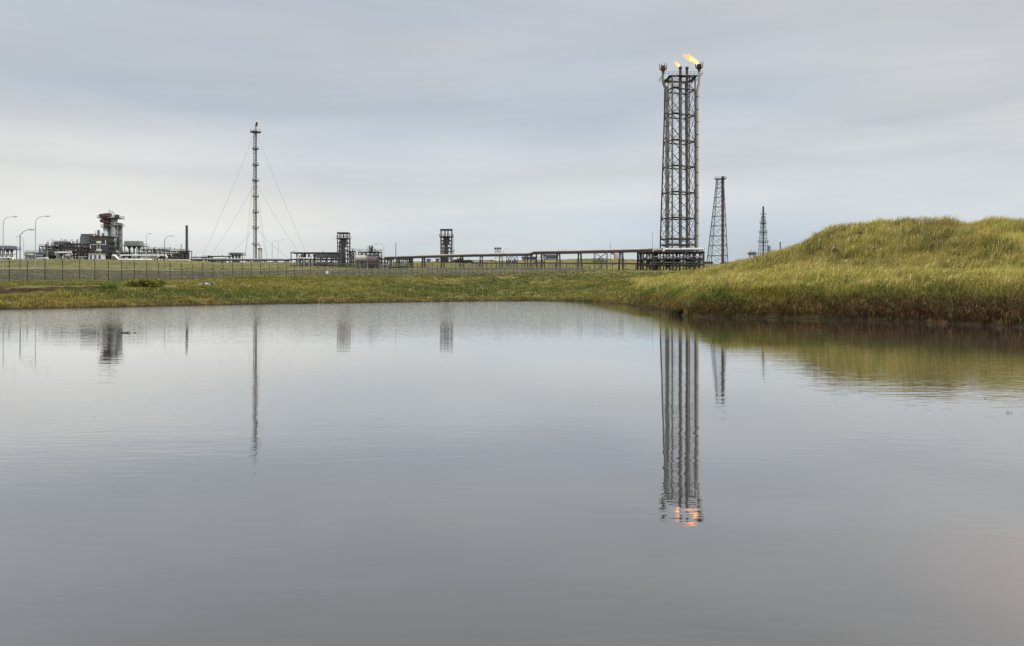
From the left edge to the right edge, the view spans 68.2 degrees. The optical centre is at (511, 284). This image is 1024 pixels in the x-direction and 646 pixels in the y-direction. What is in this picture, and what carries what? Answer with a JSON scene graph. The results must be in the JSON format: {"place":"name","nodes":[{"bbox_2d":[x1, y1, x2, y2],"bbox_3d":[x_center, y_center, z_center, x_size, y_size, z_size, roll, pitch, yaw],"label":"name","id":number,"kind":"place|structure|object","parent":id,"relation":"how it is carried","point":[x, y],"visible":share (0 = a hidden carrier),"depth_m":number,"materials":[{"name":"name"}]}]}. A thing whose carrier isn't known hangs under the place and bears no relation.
{"place":"outdoors","nodes":[
{"label":"outdoors","id":0,"kind":"place"},
{"bbox_2d":[0,273,693,310],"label":"shore grass","id":1,"kind":"structure","parent":0,"point":[118,294],"depth_m":80.55,"materials":[{"name":"green plant"}]},
{"bbox_2d":[0,292,767,316],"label":"waterline grass","id":2,"kind":"structure","parent":0,"point":[608,299],"depth_m":67.57,"materials":[{"name":"green plant"}]},
{"bbox_2d":[0,301,1023,645],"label":"water","id":3,"kind":"structure","parent":0,"point":[516,473],"depth_m":6.67,"materials":[{"name":"grey liquid"}]},
{"bbox_2d":[0,221,1023,326],"bbox_3d":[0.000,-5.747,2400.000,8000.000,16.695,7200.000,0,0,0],"label":"ground","id":4,"kind":"structure","parent":0,"point":[72,263],"depth_m":86.82,"materials":[{"name":"green plant"}]},
{"bbox_2d":[0,246,19,258],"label":"air cooler","id":5,"kind":"object","parent":4,"relation":"on","point":[10,248],"visible":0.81,"depth_m":386.37,"materials":[{"name":"grey metal"}]},
{"bbox_2d":[3,216,17,268],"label":"street lamp","id":6,"kind":"object","parent":4,"relation":"on","point":[3,240],"visible":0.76,"depth_m":152.00,"materials":[{"name":"grey metal"}]},
{"bbox_2d":[16,236,23,268],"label":"street lamp","id":7,"kind":"object","parent":4,"relation":"on","point":[23,251],"visible":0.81,"depth_m":234.93,"materials":[{"name":"grey metal"}]},
{"bbox_2d":[20,229,34,268],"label":"street lamp","id":8,"kind":"object","parent":4,"relation":"on","point":[20,244],"visible":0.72,"depth_m":113.99,"materials":[{"name":"grey metal"}]},
{"bbox_2d":[24,250,55,258],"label":"pipe manifold","id":9,"kind":"object","parent":4,"relation":"on","point":[40,254],"visible":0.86,"depth_m":391.73,"materials":[{"name":"metal"}]},
{"bbox_2d":[35,216,49,268],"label":"street lamp","id":10,"kind":"object","parent":4,"relation":"on","point":[35,239],"visible":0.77,"depth_m":147.95,"materials":[{"name":"grey metal"}]},
{"bbox_2d":[38,242,62,258],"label":"process unit","id":11,"kind":"object","parent":4,"relation":"on","point":[47,247],"visible":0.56,"depth_m":401.94,"materials":[{"name":"metal"}]},
{"bbox_2d":[51,239,74,258],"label":"process unit","id":12,"kind":"object","parent":4,"relation":"on","point":[60,242],"visible":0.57,"depth_m":404.85,"materials":[{"name":"grey metal"}]},
{"bbox_2d":[55,252,72,258],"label":"ground pipe","id":13,"kind":"object","parent":4,"relation":"on","point":[56,253],"visible":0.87,"depth_m":387.74,"materials":[{"name":"white metal"}]},
{"bbox_2d":[54,239,85,258],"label":"process unit","id":14,"kind":"object","parent":4,"relation":"on","point":[72,247],"visible":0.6,"depth_m":399.87,"materials":[{"name":"metal"}]},
{"bbox_2d":[76,242,96,258],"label":"process unit","id":15,"kind":"object","parent":4,"relation":"on","point":[83,252],"visible":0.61,"depth_m":395.87,"materials":[{"name":"metal"}]},
{"bbox_2d":[80,234,96,258],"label":"filter house","id":16,"kind":"structure","parent":4,"relation":"on","point":[84,238],"depth_m":408.00,"materials":[{"name":"metal"}]},
{"bbox_2d":[88,253,105,258],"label":"pump house","id":17,"kind":"structure","parent":4,"relation":"on","point":[97,256],"depth_m":386.00,"materials":[{"name":"white paint"}]},
{"bbox_2d":[89,230,118,258],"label":"industrial building","id":18,"kind":"structure","parent":4,"relation":"on","point":[106,245],"depth_m":389.72,"materials":[{"name":"black metal"}]},
{"bbox_2d":[100,283,119,289],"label":"bramble bush","id":19,"kind":"object","parent":4,"relation":"on","point":[111,286],"visible":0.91,"depth_m":68.55,"materials":[{"name":"green plant"}]},
{"bbox_2d":[97,211,124,250],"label":"absorber tower","id":20,"kind":"structure","parent":4,"relation":"on","point":[111,225],"depth_m":401.96,"materials":[{"name":"white metal"}]},
{"bbox_2d":[109,249,132,258],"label":"process unit","id":21,"kind":"object","parent":4,"relation":"on","point":[118,253],"visible":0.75,"depth_m":391.85,"materials":[{"name":"metal"}]},
{"bbox_2d":[112,255,151,259],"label":"ground pipe","id":22,"kind":"object","parent":4,"relation":"on","point":[116,257],"visible":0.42,"depth_m":383.49,"materials":[{"name":"white metal"}]},
{"bbox_2d":[122,241,147,258],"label":"air cooler","id":23,"kind":"object","parent":4,"relation":"on","point":[133,244],"visible":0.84,"depth_m":398.15,"materials":[{"name":"grey metal"}]},
{"bbox_2d":[119,255,167,259],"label":"ground pipe","id":24,"kind":"object","parent":4,"relation":"on","point":[120,256],"visible":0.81,"depth_m":387.67,"materials":[{"name":"white metal"}]},
{"bbox_2d":[123,278,167,286],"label":"bramble bush","id":25,"kind":"object","parent":4,"relation":"on","point":[142,282],"visible":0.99,"depth_m":73.72,"materials":[{"name":"green plant"}]},
{"bbox_2d":[146,233,151,260],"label":"street lamp","id":26,"kind":"object","parent":4,"relation":"on","point":[146,246],"visible":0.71,"depth_m":254.94,"materials":[{"name":"grey metal"}]},
{"bbox_2d":[138,246,168,259],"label":"pipe gantry","id":27,"kind":"object","parent":4,"relation":"on","point":[155,251],"visible":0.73,"depth_m":397.87,"materials":[{"name":"metal"}]},
{"bbox_2d":[164,235,173,269],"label":"street lamp","id":28,"kind":"object","parent":4,"relation":"on","point":[164,250],"visible":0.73,"depth_m":171.93,"materials":[{"name":"grey metal"}]},
{"bbox_2d":[165,244,184,259],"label":"pipe gantry","id":29,"kind":"object","parent":4,"relation":"on","point":[170,254],"visible":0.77,"depth_m":397.85,"materials":[{"name":"metal"}]},
{"bbox_2d":[168,259,190,260],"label":"ground pipe","id":30,"kind":"object","parent":4,"relation":"on","point":[180,259],"visible":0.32,"depth_m":385.86,"materials":[{"name":"white metal"}]},
{"bbox_2d":[179,225,191,258],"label":"exhaust stack","id":31,"kind":"object","parent":4,"relation":"on","point":[186,255],"visible":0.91,"depth_m":397.43,"materials":[{"name":"black metal"}]},
{"bbox_2d":[198,281,214,284],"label":"litter","id":32,"kind":"object","parent":4,"relation":"on","point":[213,283],"visible":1,"depth_m":76.66,"materials":[{"name":"plastic"}]},
{"bbox_2d":[208,255,231,261],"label":"valve skid","id":33,"kind":"object","parent":4,"relation":"on","point":[222,256],"visible":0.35,"depth_m":401.85,"materials":[{"name":"metal"}]},
{"bbox_2d":[228,252,243,261],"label":"air cooler","id":34,"kind":"object","parent":4,"relation":"on","point":[236,255],"visible":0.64,"depth_m":400.30,"materials":[{"name":"grey metal"}]},
{"bbox_2d":[190,258,292,261],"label":"pipe rack","id":35,"kind":"object","parent":4,"relation":"on","point":[227,259],"visible":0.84,"depth_m":394.63,"materials":[{"name":"grey metal"}]},
{"bbox_2d":[201,122,307,262],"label":"guyed flare mast","id":36,"kind":"object","parent":4,"relation":"on","point":[254,179],"visible":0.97,"depth_m":399.49,"materials":[{"name":"grey metal"}]},
{"bbox_2d":[257,244,262,261],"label":"knockout drum","id":37,"kind":"object","parent":4,"relation":"on","point":[259,253],"visible":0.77,"depth_m":398.74,"materials":[{"name":"metal"}]},
{"bbox_2d":[0,258,582,281],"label":"security fence","id":38,"kind":"object","parent":4,"relation":"on","point":[45,274],"visible":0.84,"depth_m":124.92,"materials":[{"name":"metal"}]},
{"bbox_2d":[290,252,341,265],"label":"exchanger rack","id":39,"kind":"object","parent":4,"relation":"on","point":[326,255],"visible":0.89,"depth_m":344.82,"materials":[{"name":"grey metal"}]},
{"bbox_2d":[336,232,350,266],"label":"frame tower","id":40,"kind":"structure","parent":4,"relation":"on","point":[344,242],"depth_m":337.72,"materials":[{"name":"metal"}]},
{"bbox_2d":[348,248,355,266],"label":"valve unit","id":41,"kind":"object","parent":4,"relation":"on","point":[351,259],"visible":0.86,"depth_m":334.85,"materials":[{"name":"metal"}]},
{"bbox_2d":[354,253,366,268],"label":"storage tank","id":42,"kind":"object","parent":4,"relation":"on","point":[360,258],"visible":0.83,"depth_m":316.80,"materials":[{"name":"grey metal"}]},
{"bbox_2d":[1,258,720,276],"bbox_3d":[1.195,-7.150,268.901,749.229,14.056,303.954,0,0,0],"label":"field grass","id":43,"kind":"structure","parent":4,"relation":"on","point":[561,274],"depth_m":285.91,"materials":[{"name":"green plant"}]},
{"bbox_2d":[357,245,382,268],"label":"process unit","id":44,"kind":"object","parent":4,"relation":"on","point":[370,252],"visible":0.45,"depth_m":321.93,"materials":[{"name":"metal"}]},
{"bbox_2d":[366,254,378,268],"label":"storage tank","id":45,"kind":"object","parent":4,"relation":"on","point":[372,261],"visible":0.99,"depth_m":312.22,"materials":[{"name":"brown metal"}]},
{"bbox_2d":[378,259,393,268],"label":"process unit","id":46,"kind":"object","parent":4,"relation":"on","point":[384,266],"visible":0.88,"depth_m":315.87,"materials":[{"name":"metal"}]},
{"bbox_2d":[387,266,406,268],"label":"gorse bush","id":47,"kind":"object","parent":4,"relation":"on","point":[397,267],"visible":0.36,"depth_m":298.60,"materials":[{"name":"green plant"}]},
{"bbox_2d":[400,259,412,267],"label":"valve skid","id":48,"kind":"object","parent":4,"relation":"on","point":[411,261],"visible":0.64,"depth_m":325.93,"materials":[{"name":"metal"}]},
{"bbox_2d":[439,229,453,262],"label":"frame tower","id":49,"kind":"structure","parent":4,"relation":"on","point":[446,240],"depth_m":373.29,"materials":[{"name":"metal"}]},
{"bbox_2d":[383,253,532,267],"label":"pipe rack","id":50,"kind":"object","parent":4,"relation":"on","point":[443,256],"visible":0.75,"depth_m":317.47,"materials":[{"name":"metal"}]},
{"bbox_2d":[453,260,473,262],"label":"gorse bush","id":51,"kind":"object","parent":4,"relation":"on","point":[466,261],"visible":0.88,"depth_m":371.07,"materials":[{"name":"green plant"}]},
{"bbox_2d":[494,247,500,260],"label":"floodlight mast","id":52,"kind":"object","parent":4,"relation":"on","point":[498,248],"visible":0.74,"depth_m":378.82,"materials":[{"name":"metal"}]},
{"bbox_2d":[521,256,537,259],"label":"plant office","id":53,"kind":"structure","parent":4,"relation":"on","point":[523,257],"depth_m":395.00,"materials":[{"name":"blue paint"}]},
{"bbox_2d":[530,253,542,266],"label":"junction frame","id":54,"kind":"object","parent":4,"relation":"on","point":[531,257],"visible":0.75,"depth_m":300.40,"materials":[{"name":"black metal"}]},
{"bbox_2d":[545,254,558,259],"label":"plant office","id":55,"kind":"structure","parent":4,"relation":"on","point":[550,256],"depth_m":385.00,"materials":[{"name":"blue paint"}]},
{"bbox_2d":[532,248,669,269],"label":"pipe rack","id":56,"kind":"object","parent":4,"relation":"on","point":[605,251],"visible":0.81,"depth_m":292.62,"materials":[{"name":"grey metal"}]},
{"bbox_2d":[637,62,704,270],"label":"flare tower","id":57,"kind":"structure","parent":4,"relation":"on","point":[690,262],"depth_m":287.65,"materials":[{"name":"metal"}]},
{"bbox_2d":[683,54,698,63],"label":"gas flame","id":58,"kind":"object","parent":57,"relation":"attached to","point":[693,59],"visible":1,"depth_m":288.66,"materials":[{"name":"yellow"}]},
{"bbox_2d":[670,308,682,314],"bbox_3d":[9.434,1.548,42.838,0.917,0.546,0.676,0,0,0],"label":"sedge clump","id":59,"kind":"object","parent":4,"relation":"on","point":[680,312],"visible":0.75,"depth_m":42.68,"materials":[{"name":"green plant"}]},
{"bbox_2d":[707,176,727,263],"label":"lattice tower","id":60,"kind":"structure","parent":4,"relation":"on","point":[722,216],"depth_m":399.33,"materials":[{"name":"metal"}]},
{"bbox_2d":[748,252,757,258],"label":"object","id":61,"kind":"structure","parent":4,"relation":"on","point":[752,253],"depth_m":448.10,"materials":[{"name":"grey metal"}]},
{"bbox_2d":[757,206,770,254],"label":"lattice mast","id":62,"kind":"object","parent":4,"relation":"on","point":[762,223],"visible":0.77,"depth_m":469.51,"materials":[{"name":"metal"}]},
{"bbox_2d":[630,213,1023,295],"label":"dune grass","id":63,"kind":"structure","parent":4,"relation":"on","point":[1006,266],"depth_m":53.64,"materials":[{"name":"green plant"}]},
{"bbox_2d":[636,273,1023,324],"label":"bank grass","id":64,"kind":"structure","parent":4,"relation":"on","point":[963,303],"depth_m":37.04,"materials":[{"name":"green plant"}]},
{"bbox_2d":[0,0,1023,263],"label":"sky","id":65,"kind":"structure","parent":0,"point":[518,126],"materials":[{"name":"grey"}]}
]}

